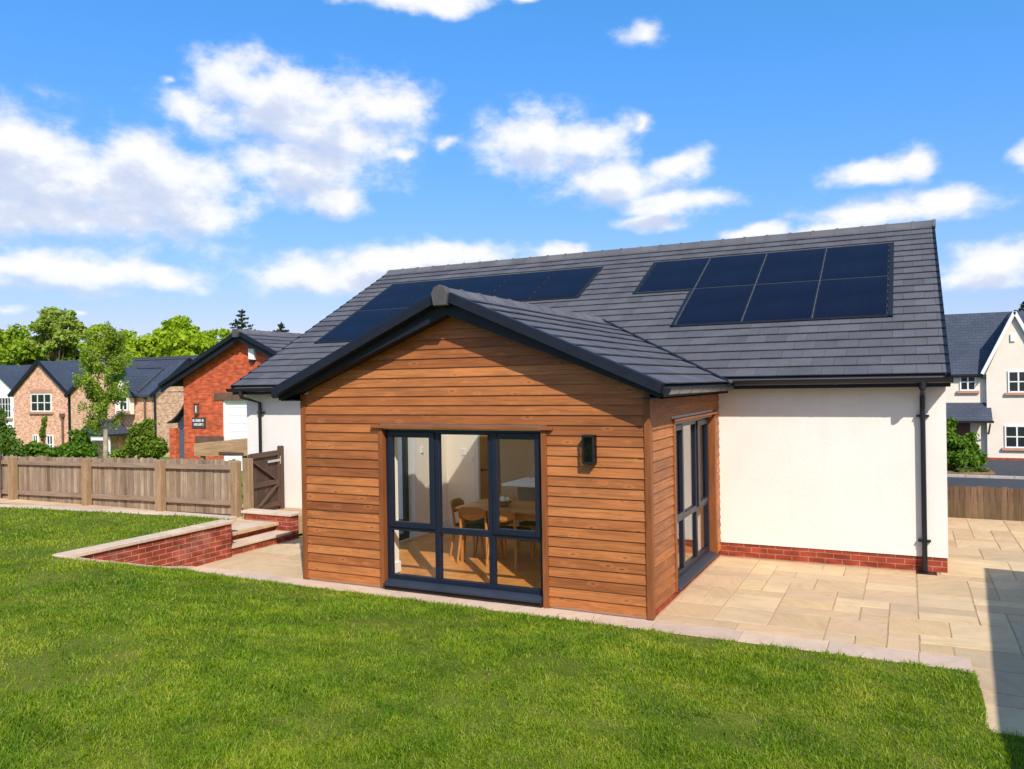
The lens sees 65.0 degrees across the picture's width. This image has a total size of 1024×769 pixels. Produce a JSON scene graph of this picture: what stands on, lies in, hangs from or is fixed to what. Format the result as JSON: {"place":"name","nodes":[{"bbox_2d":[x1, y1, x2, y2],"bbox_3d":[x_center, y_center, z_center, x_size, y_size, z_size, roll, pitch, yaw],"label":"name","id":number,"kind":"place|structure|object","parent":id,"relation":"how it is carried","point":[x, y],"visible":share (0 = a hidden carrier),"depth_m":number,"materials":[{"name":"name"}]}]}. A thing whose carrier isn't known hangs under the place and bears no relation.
{"place":"outdoors","nodes":[
{"label":"outdoors","id":0,"kind":"place"},
{"bbox_2d":[67,556,198,569],"bbox_3d":[-5.047,2.436,10.835,0.155,0.630,1.952,-1,0,26],"label":"bank edging","id":1,"kind":"object","parent":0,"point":[187,567],"visible":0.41,"depth_m":10.77,"materials":[{"name":"beige stone"}]},
{"bbox_2d":[0,498,301,535],"bbox_3d":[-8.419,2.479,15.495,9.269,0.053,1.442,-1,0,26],"label":"garden path","id":2,"kind":"structure","parent":0,"point":[240,520],"depth_m":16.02,"materials":[{"name":"stone"}]},
{"bbox_2d":[241,508,300,539],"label":"wall","id":3,"kind":"structure","parent":2,"relation":"on","point":[288,520],"depth_m":13.94,"materials":[{"name":"brick"}]},
{"bbox_2d":[0,505,1023,768],"bbox_3d":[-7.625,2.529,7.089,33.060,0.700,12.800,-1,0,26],"label":"lawn","id":4,"kind":"structure","parent":0,"point":[322,719],"depth_m":6.12,"materials":[{"name":"green plant"}]},
{"bbox_2d":[0,0,1023,350],"label":"sky","id":5,"kind":"structure","parent":0,"point":[206,162],"materials":[{"name":"blue"}]},
{"bbox_2d":[501,477,539,542],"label":"kitchen island","id":6,"kind":"structure","parent":0,"point":[526,488],"depth_m":12.50,"materials":[{"name":"white stone"}]},
{"bbox_2d":[91,457,1019,734],"bbox_3d":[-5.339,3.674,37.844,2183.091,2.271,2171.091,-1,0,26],"label":"ground","id":7,"kind":"structure","parent":0,"point":[965,511],"depth_m":26.18,"materials":[{"name":"green plant"}]},
{"bbox_2d":[0,406,24,456],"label":"shrub","id":8,"kind":"object","parent":7,"relation":"on","point":[10,444],"visible":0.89,"depth_m":29.85,"materials":[{"name":"green plant"}]},
{"bbox_2d":[0,365,30,455],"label":"white house","id":9,"kind":"structure","parent":7,"relation":"on","point":[11,376],"depth_m":53.07,"materials":[{"name":"paint"}]},
{"bbox_2d":[0,397,12,419],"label":"window","id":10,"kind":"structure","parent":9,"relation":"in","point":[6,402],"depth_m":52.80,"materials":[{"name":"white plastic"}]},
{"bbox_2d":[0,323,45,364],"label":"broadleaf tree","id":11,"kind":"object","parent":7,"relation":"on","point":[14,349],"visible":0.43,"depth_m":79.17,"materials":[{"name":"green plant"}]},
{"bbox_2d":[2,440,63,456],"bbox_3d":[-18.807,2.762,31.604,2.392,1.198,1.182,-1,0,2],"label":"shrub","id":12,"kind":"object","parent":7,"relation":"on","point":[34,449],"visible":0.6,"depth_m":31.37,"materials":[{"name":"green plant"}]},
{"bbox_2d":[39,415,47,444],"bbox_3d":[-19.609,2.367,33.602,0.516,2.165,0.470,-1,0,26],"label":"shrub","id":13,"kind":"object","parent":7,"relation":"on","point":[42,432],"visible":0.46,"depth_m":33.57,"materials":[{"name":"green plant"}]},
{"bbox_2d":[7,360,104,446],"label":"brick house","id":14,"kind":"structure","parent":7,"relation":"on","point":[39,390],"depth_m":50.42,"materials":[{"name":"beige brick"}]},
{"bbox_2d":[33,435,38,442],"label":"window","id":15,"kind":"structure","parent":14,"relation":"in","point":[35,437],"depth_m":50.54,"materials":[{"name":"white plastic"}]},
{"bbox_2d":[28,393,52,413],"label":"window","id":16,"kind":"structure","parent":14,"relation":"in","point":[40,403],"depth_m":50.30,"materials":[{"name":"white plastic"}]},
{"bbox_2d":[46,435,53,446],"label":"window","id":17,"kind":"structure","parent":14,"relation":"in","point":[50,438],"depth_m":49.94,"materials":[{"name":"white plastic"}]},
{"bbox_2d":[26,306,89,360],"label":"broadleaf tree","id":18,"kind":"object","parent":7,"relation":"on","point":[52,325],"visible":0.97,"depth_m":79.19,"materials":[{"name":"green plant"}]},
{"bbox_2d":[42,344,77,360],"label":"broadleaf tree","id":19,"kind":"object","parent":7,"relation":"on","point":[46,353],"visible":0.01,"depth_m":82.92,"materials":[{"name":"green plant"}]},
{"bbox_2d":[60,352,79,360],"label":"broadleaf tree","id":20,"kind":"object","parent":7,"relation":"on","point":[66,357],"visible":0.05,"depth_m":79.91,"materials":[{"name":"green plant"}]},
{"bbox_2d":[57,428,99,457],"bbox_3d":[-18.501,2.648,33.909,1.948,1.650,1.676,-1,0,-26],"label":"shrub","id":21,"kind":"object","parent":7,"relation":"on","point":[80,444],"visible":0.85,"depth_m":33.62,"materials":[{"name":"green plant"}]},
{"bbox_2d":[77,323,104,358],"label":"broadleaf tree","id":22,"kind":"object","parent":7,"relation":"on","point":[99,327],"visible":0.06,"depth_m":78.69,"materials":[{"name":"green plant"}]},
{"bbox_2d":[71,321,134,458],"bbox_3d":[-17.206,0.345,33.843,2.279,6.239,2.562,-1,0,-40],"label":"birch tree","id":23,"kind":"object","parent":7,"relation":"on","point":[111,344],"visible":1,"depth_m":33.62,"materials":[{"name":"green plant"}]},
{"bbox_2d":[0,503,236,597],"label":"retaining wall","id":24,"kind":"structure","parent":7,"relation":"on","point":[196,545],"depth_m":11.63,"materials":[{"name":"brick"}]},
{"bbox_2d":[0,455,253,517],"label":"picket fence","id":25,"kind":"object","parent":7,"relation":"on","point":[199,485],"visible":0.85,"depth_m":15.88,"materials":[{"name":"brown wood"}]},
{"bbox_2d":[248,446,284,508],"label":"garden gate","id":26,"kind":"structure","parent":25,"relation":"attached to","point":[268,480],"depth_m":15.17,"materials":[{"name":"wood"}]},
{"bbox_2d":[64,357,191,457],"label":"brick house","id":27,"kind":"structure","parent":7,"relation":"on","point":[147,398],"depth_m":47.02,"materials":[{"name":"beige brick"}]},
{"bbox_2d":[116,393,129,412],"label":"window","id":28,"kind":"structure","parent":27,"relation":"in","point":[126,407],"depth_m":46.05,"materials":[{"name":"white plastic"}]},
{"bbox_2d":[101,329,157,358],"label":"broadleaf tree","id":29,"kind":"object","parent":7,"relation":"on","point":[135,345],"visible":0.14,"depth_m":78.88,"materials":[{"name":"green plant"}]},
{"bbox_2d":[68,355,198,360],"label":"house","id":30,"kind":"structure","parent":7,"relation":"on","point":[193,357],"depth_m":63.58,"materials":[{"name":"tile"}]},
{"bbox_2d":[108,417,169,458],"bbox_3d":[-13.977,2.185,30.029,2.303,1.899,1.396,-1,0,13],"label":"shrub","id":31,"kind":"object","parent":7,"relation":"on","point":[148,443],"visible":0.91,"depth_m":29.69,"materials":[{"name":"green plant"}]},
{"bbox_2d":[141,315,205,356],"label":"broadleaf tree","id":32,"kind":"object","parent":7,"relation":"on","point":[183,322],"visible":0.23,"depth_m":78.84,"materials":[{"name":"green plant"}]},
{"bbox_2d":[167,403,184,459],"bbox_3d":[-10.184,1.638,26.305,0.860,2.430,1.950,-1,0,26],"label":"side porch","id":33,"kind":"object","parent":7,"relation":"on","point":[176,440],"visible":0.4,"depth_m":25.57,"materials":[{"name":"orange brick"}]},
{"bbox_2d":[179,429,184,458],"bbox_3d":[-10.377,2.093,25.513,0.480,1.330,0.050,-1,0,26],"label":"door","id":34,"kind":"structure","parent":33,"relation":"in","point":[181,431],"depth_m":25.55,"materials":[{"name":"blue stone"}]},
{"bbox_2d":[160,328,216,356],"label":"broadleaf tree","id":35,"kind":"object","parent":7,"relation":"on","point":[180,342],"visible":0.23,"depth_m":75.97,"materials":[{"name":"green plant"}]},
{"bbox_2d":[200,327,232,344],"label":"broadleaf tree","id":36,"kind":"object","parent":7,"relation":"on","point":[213,334],"visible":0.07,"depth_m":79.75,"materials":[{"name":"green plant"}]},
{"bbox_2d":[194,438,247,472],"bbox_3d":[-7.173,2.039,19.837,1.780,1.450,0.150,-1,0,26],"label":"timber board","id":37,"kind":"object","parent":7,"relation":"on","point":[236,447],"visible":0.61,"depth_m":19.74,"materials":[{"name":"brown wood"}]},
{"bbox_2d":[158,329,301,470],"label":"brick garage","id":38,"kind":"structure","parent":7,"relation":"on","point":[208,378],"depth_m":24.47,"materials":[{"name":"brick"}]},
{"bbox_2d":[193,403,199,413],"bbox_3d":[-9.762,0.749,24.841,0.155,0.340,0.110,-1,0,26],"label":"wall light","id":39,"kind":"object","parent":38,"relation":"attached to","point":[196,408],"visible":1,"depth_m":24.81,"materials":[{"name":"black metal"}]},
{"bbox_2d":[192,417,205,427],"bbox_3d":[-9.690,1.182,24.854,0.600,0.320,0.031,-1,0,26],"label":"house sign","id":40,"kind":"object","parent":38,"relation":"attached to","point":[198,422],"visible":1,"depth_m":24.84,"materials":[{"name":"metal"}]},
{"bbox_2d":[223,400,247,470],"bbox_3d":[-7.474,1.588,23.897,2.870,2.250,0.120,-1,0,26],"label":"roller door","id":41,"kind":"structure","parent":38,"relation":"in","point":[234,411],"depth_m":24.35,"materials":[{"name":"white plastic"}]},
{"bbox_2d":[248,348,255,361],"bbox_3d":[-7.703,-0.866,23.814,0.230,0.414,0.110,-1,0,26],"label":"alarm box","id":42,"kind":"object","parent":38,"relation":"attached to","point":[252,354],"visible":0.94,"depth_m":23.77,"materials":[{"name":"white plastic"}]},
{"bbox_2d":[229,309,255,329],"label":"spruce tree","id":43,"kind":"object","parent":7,"relation":"on","point":[236,323],"visible":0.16,"depth_m":79.91,"materials":[{"name":"green plant"}]},
{"bbox_2d":[231,520,291,555],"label":"garden steps","id":44,"kind":"structure","parent":7,"relation":"on","point":[253,540],"depth_m":13.35,"materials":[{"name":"stone"}]},
{"bbox_2d":[272,322,289,332],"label":"spruce tree","id":45,"kind":"object","parent":7,"relation":"on","point":[281,326],"visible":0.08,"depth_m":79.84,"materials":[{"name":"green plant"}]},
{"bbox_2d":[226,219,953,619],"bbox_3d":[1.648,-0.208,16.418,12.598,5.666,14.561,-1,0,26],"label":"bungalow","id":46,"kind":"object","parent":7,"relation":"on","point":[822,441],"visible":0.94,"depth_m":10.88,"materials":[{"name":"grey tile"}]},
{"bbox_2d":[319,309,396,341],"bbox_3d":[-3.327,-1.277,17.447,1.042,0.785,1.429,-1,0,26],"label":"solar panel","id":47,"kind":"object","parent":46,"relation":"on","point":[357,325],"visible":0.78,"depth_m":17.40,"materials":[{"name":"blue glass"}]},
{"bbox_2d":[374,308,406,327],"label":"solar panel","id":48,"kind":"object","parent":46,"relation":"on","point":[395,312],"visible":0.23,"depth_m":17.52,"materials":[{"name":"blue glass"}]},
{"bbox_2d":[360,281,430,310],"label":"solar panel","id":49,"kind":"object","parent":46,"relation":"on","point":[394,296],"visible":0.91,"depth_m":18.67,"materials":[{"name":"blue glass"}]},
{"bbox_2d":[399,437,417,540],"bbox_3d":[-1.961,1.470,12.435,0.180,2.060,1.510,-1,0,26],"label":"glazed door","id":50,"kind":"structure","parent":46,"relation":"in","point":[409,453],"depth_m":13.02,"materials":[{"name":"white glass"}]},
{"bbox_2d":[399,278,469,308],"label":"solar panel","id":51,"kind":"object","parent":46,"relation":"on","point":[424,292],"visible":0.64,"depth_m":18.46,"materials":[{"name":"blue glass"}]},
{"bbox_2d":[370,425,552,608],"bbox_3d":[-0.635,1.566,9.904,2.550,2.112,0.205,-1,0,26],"label":"window","id":52,"kind":"structure","parent":46,"relation":"in","point":[438,585],"depth_m":9.91,"materials":[{"name":"black metal"}]},
{"bbox_2d":[449,498,487,558],"bbox_3d":[-0.586,2.070,11.645,0.580,0.802,0.478,-1,0,20],"label":"dining chair","id":53,"kind":"object","parent":46,"relation":"on","point":[455,502],"visible":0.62,"depth_m":11.52,"materials":[{"name":"brown wood"}]},
{"bbox_2d":[456,506,502,563],"bbox_3d":[-0.457,2.068,11.187,0.478,0.802,0.580,-1,0,23],"label":"dining chair","id":54,"kind":"object","parent":46,"relation":"on","point":[472,513],"visible":0.77,"depth_m":10.98,"materials":[{"name":"brown wood"}]},
{"bbox_2d":[457,275,510,295],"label":"solar panel","id":55,"kind":"object","parent":46,"relation":"on","point":[489,285],"visible":0.5,"depth_m":18.01,"materials":[{"name":"blue glass"}]},
{"bbox_2d":[475,435,502,500],"bbox_3d":[-0.365,1.419,14.124,0.115,2.085,0.940,-1,0,26],"label":"oak door","id":56,"kind":"structure","parent":46,"relation":"in","point":[481,452],"depth_m":13.90,"materials":[{"name":"wood"}]},
{"bbox_2d":[455,499,534,561],"bbox_3d":[0.252,2.078,11.181,1.940,0.755,0.940,-1,0,26],"label":"dining table","id":57,"kind":"object","parent":46,"relation":"on","point":[523,510],"visible":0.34,"depth_m":11.19,"materials":[{"name":"brown wood"}]},
{"bbox_2d":[499,496,512,506],"bbox_3d":[-0.127,1.636,11.285,0.290,0.141,0.290,-1,0,26],"label":"fruit bowl","id":58,"kind":"object","parent":57,"relation":"on","point":[504,501],"visible":0.76,"depth_m":11.21,"materials":[{"name":"white ceramic"}]},
{"bbox_2d":[475,494,518,554],"bbox_3d":[-0.220,2.063,11.922,0.478,0.802,0.580,-1,0,26],"label":"dining chair","id":59,"kind":"object","parent":46,"relation":"on","point":[511,496],"visible":0.34,"depth_m":11.80,"materials":[{"name":"brown wood"}]},
{"bbox_2d":[486,509,533,569],"bbox_3d":[-0.037,2.062,10.958,0.478,0.802,0.580,-1,0,28],"label":"dining chair","id":60,"kind":"object","parent":46,"relation":"on","point":[507,515],"visible":0.5,"depth_m":10.70,"materials":[{"name":"brown wood"}]},
{"bbox_2d":[490,271,553,300],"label":"solar panel","id":61,"kind":"object","parent":46,"relation":"on","point":[518,287],"visible":0.7,"depth_m":17.33,"materials":[{"name":"blue glass"}]},
{"bbox_2d":[518,499,535,556],"bbox_3d":[0.409,2.054,11.612,0.478,0.802,0.580,-1,0,29],"label":"dining chair","id":62,"kind":"object","parent":46,"relation":"on","point":[530,524],"visible":0.15,"depth_m":11.47,"materials":[{"name":"brown wood"}]},
{"bbox_2d":[528,267,598,299],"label":"solar panel","id":63,"kind":"object","parent":46,"relation":"on","point":[564,283],"visible":1,"depth_m":16.79,"materials":[{"name":"blue glass"}]},
{"bbox_2d":[581,435,596,463],"bbox_3d":[0.874,0.731,9.062,0.142,0.325,0.119,-1,0,26],"label":"wall lantern","id":64,"kind":"object","parent":46,"relation":"attached to","point":[590,449],"depth_m":9.07,"materials":[{"name":"metal"}]},
{"bbox_2d":[638,258,709,291],"bbox_3d":[3.204,-2.141,15.835,1.086,0.795,1.449,-1,0,26],"label":"solar panel","id":65,"kind":"object","parent":46,"relation":"on","point":[675,275],"visible":1,"depth_m":15.77,"materials":[{"name":"blue glass"}]},
{"bbox_2d":[672,411,717,592],"bbox_3d":[2.418,1.448,10.734,0.200,2.085,2.420,-1,0,26],"label":"window","id":66,"kind":"structure","parent":46,"relation":"in","point":[695,564],"depth_m":11.05,"materials":[{"name":"black metal"}]},
{"bbox_2d":[676,285,753,324],"bbox_3d":[3.575,-1.384,14.054,1.081,0.785,1.429,-1,0,26],"label":"solar panel","id":67,"kind":"object","parent":46,"relation":"on","point":[717,305],"visible":1,"depth_m":13.99,"materials":[{"name":"blue glass"}]},
{"bbox_2d":[695,254,765,288],"bbox_3d":[4.198,-2.157,15.346,1.081,0.795,1.449,-1,0,26],"label":"solar panel","id":68,"kind":"object","parent":46,"relation":"on","point":[744,270],"visible":1,"depth_m":15.28,"materials":[{"name":"blue glass"}]},
{"bbox_2d":[742,281,818,321],"bbox_3d":[4.559,-1.399,13.570,1.066,0.785,1.429,-1,0,26],"label":"solar panel","id":69,"kind":"object","parent":46,"relation":"on","point":[785,301],"visible":1,"depth_m":13.51,"materials":[{"name":"blue glass"}]},
{"bbox_2d":[756,249,825,284],"bbox_3d":[5.183,-2.172,14.862,1.066,0.795,1.449,-1,0,26],"label":"solar panel","id":70,"kind":"object","parent":46,"relation":"on","point":[794,266],"visible":1,"depth_m":14.79,"materials":[{"name":"blue glass"}]},
{"bbox_2d":[813,276,887,317],"bbox_3d":[5.535,-1.414,13.091,1.061,0.785,1.429,-1,0,26],"label":"solar panel","id":71,"kind":"object","parent":46,"relation":"on","point":[867,296],"visible":1,"depth_m":13.02,"materials":[{"name":"blue glass"}]},
{"bbox_2d":[821,243,888,280],"bbox_3d":[6.158,-2.187,14.382,1.061,0.795,1.449,-1,0,26],"label":"solar panel","id":72,"kind":"object","parent":46,"relation":"on","point":[864,261],"visible":1,"depth_m":14.31,"materials":[{"name":"blue glass"}]},
{"bbox_2d":[947,467,995,474],"bbox_3d":[19.683,4.025,37.165,4.498,0.260,3.146,-1,0,26],"label":"planting bed","id":73,"kind":"object","parent":7,"relation":"on","point":[990,472],"visible":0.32,"depth_m":35.41,"materials":[{"name":"brown soil"}]},
{"bbox_2d":[946,417,988,469],"bbox_3d":[19.961,2.734,36.615,3.166,2.583,2.081,-1,0,26],"label":"shrub","id":74,"kind":"object","parent":73,"relation":"on","point":[963,451],"visible":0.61,"depth_m":36.06,"materials":[{"name":"green plant"}]},
{"bbox_2d":[955,466,990,471],"bbox_3d":[20.496,3.831,35.780,1.564,0.381,0.733,-1,0,-9],"label":"shrub","id":75,"kind":"object","parent":73,"relation":"on","point":[976,469],"visible":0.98,"depth_m":35.67,"materials":[{"name":"green plant"}]},
{"bbox_2d":[947,474,1023,478],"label":"kerb","id":76,"kind":"structure","parent":7,"relation":"on","point":[985,476],"depth_m":34.72,"materials":[{"name":"concrete"}]},
{"bbox_2d":[1015,301,1023,310],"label":"spruce tree","id":77,"kind":"object","parent":7,"relation":"on","point":[1021,308],"visible":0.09,"depth_m":79.93,"materials":[{"name":"green plant"}]},
{"bbox_2d":[198,517,1023,736],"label":"patio paving","id":78,"kind":"structure","parent":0,"point":[845,566],"depth_m":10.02,"materials":[{"name":"beige stone"}]},
{"bbox_2d":[194,567,971,670],"bbox_3d":[-0.264,2.640,9.491,9.902,0.053,0.385,-1,0,26],"label":"patio edging","id":79,"kind":"object","parent":78,"relation":"on","point":[899,655],"visible":0.56,"depth_m":8.54,"materials":[{"name":"beige stone"}]},
{"bbox_2d":[947,485,1023,520],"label":"board fence","id":80,"kind":"object","parent":78,"relation":"on","point":[974,502],"visible":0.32,"depth_m":14.73,"materials":[{"name":"brown wood"}]},
{"bbox_2d":[945,310,1023,460],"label":"white house","id":81,"kind":"structure","parent":0,"point":[985,396],"depth_m":41.69,"materials":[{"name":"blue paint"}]},
{"bbox_2d":[953,423,969,435],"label":"front door","id":82,"kind":"structure","parent":81,"relation":"in","point":[962,428],"depth_m":42.41,"materials":[{"name":"brown wood"}]},
{"bbox_2d":[957,377,978,392],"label":"window","id":83,"kind":"structure","parent":81,"relation":"in","point":[967,384],"depth_m":42.26,"materials":[{"name":"white plastic"}]},
{"bbox_2d":[1002,425,1023,450],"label":"window","id":84,"kind":"structure","parent":81,"relation":"in","point":[1014,434],"depth_m":41.13,"materials":[{"name":"white plastic"}]},
{"bbox_2d":[1005,371,1023,394],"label":"window","id":85,"kind":"structure","parent":81,"relation":"in","point":[1015,378],"depth_m":41.08,"materials":[{"name":"white plastic"}]},
{"bbox_2d":[947,477,1023,502],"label":"road","id":86,"kind":"structure","parent":0,"point":[988,482],"depth_m":33.19,"materials":[{"name":"grey asphalt"}]},
{"bbox_2d":[956,459,1023,475],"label":"driveway","id":87,"kind":"structure","parent":0,"point":[1007,467],"depth_m":38.17,"materials":[{"name":"grey asphalt"}]}
]}

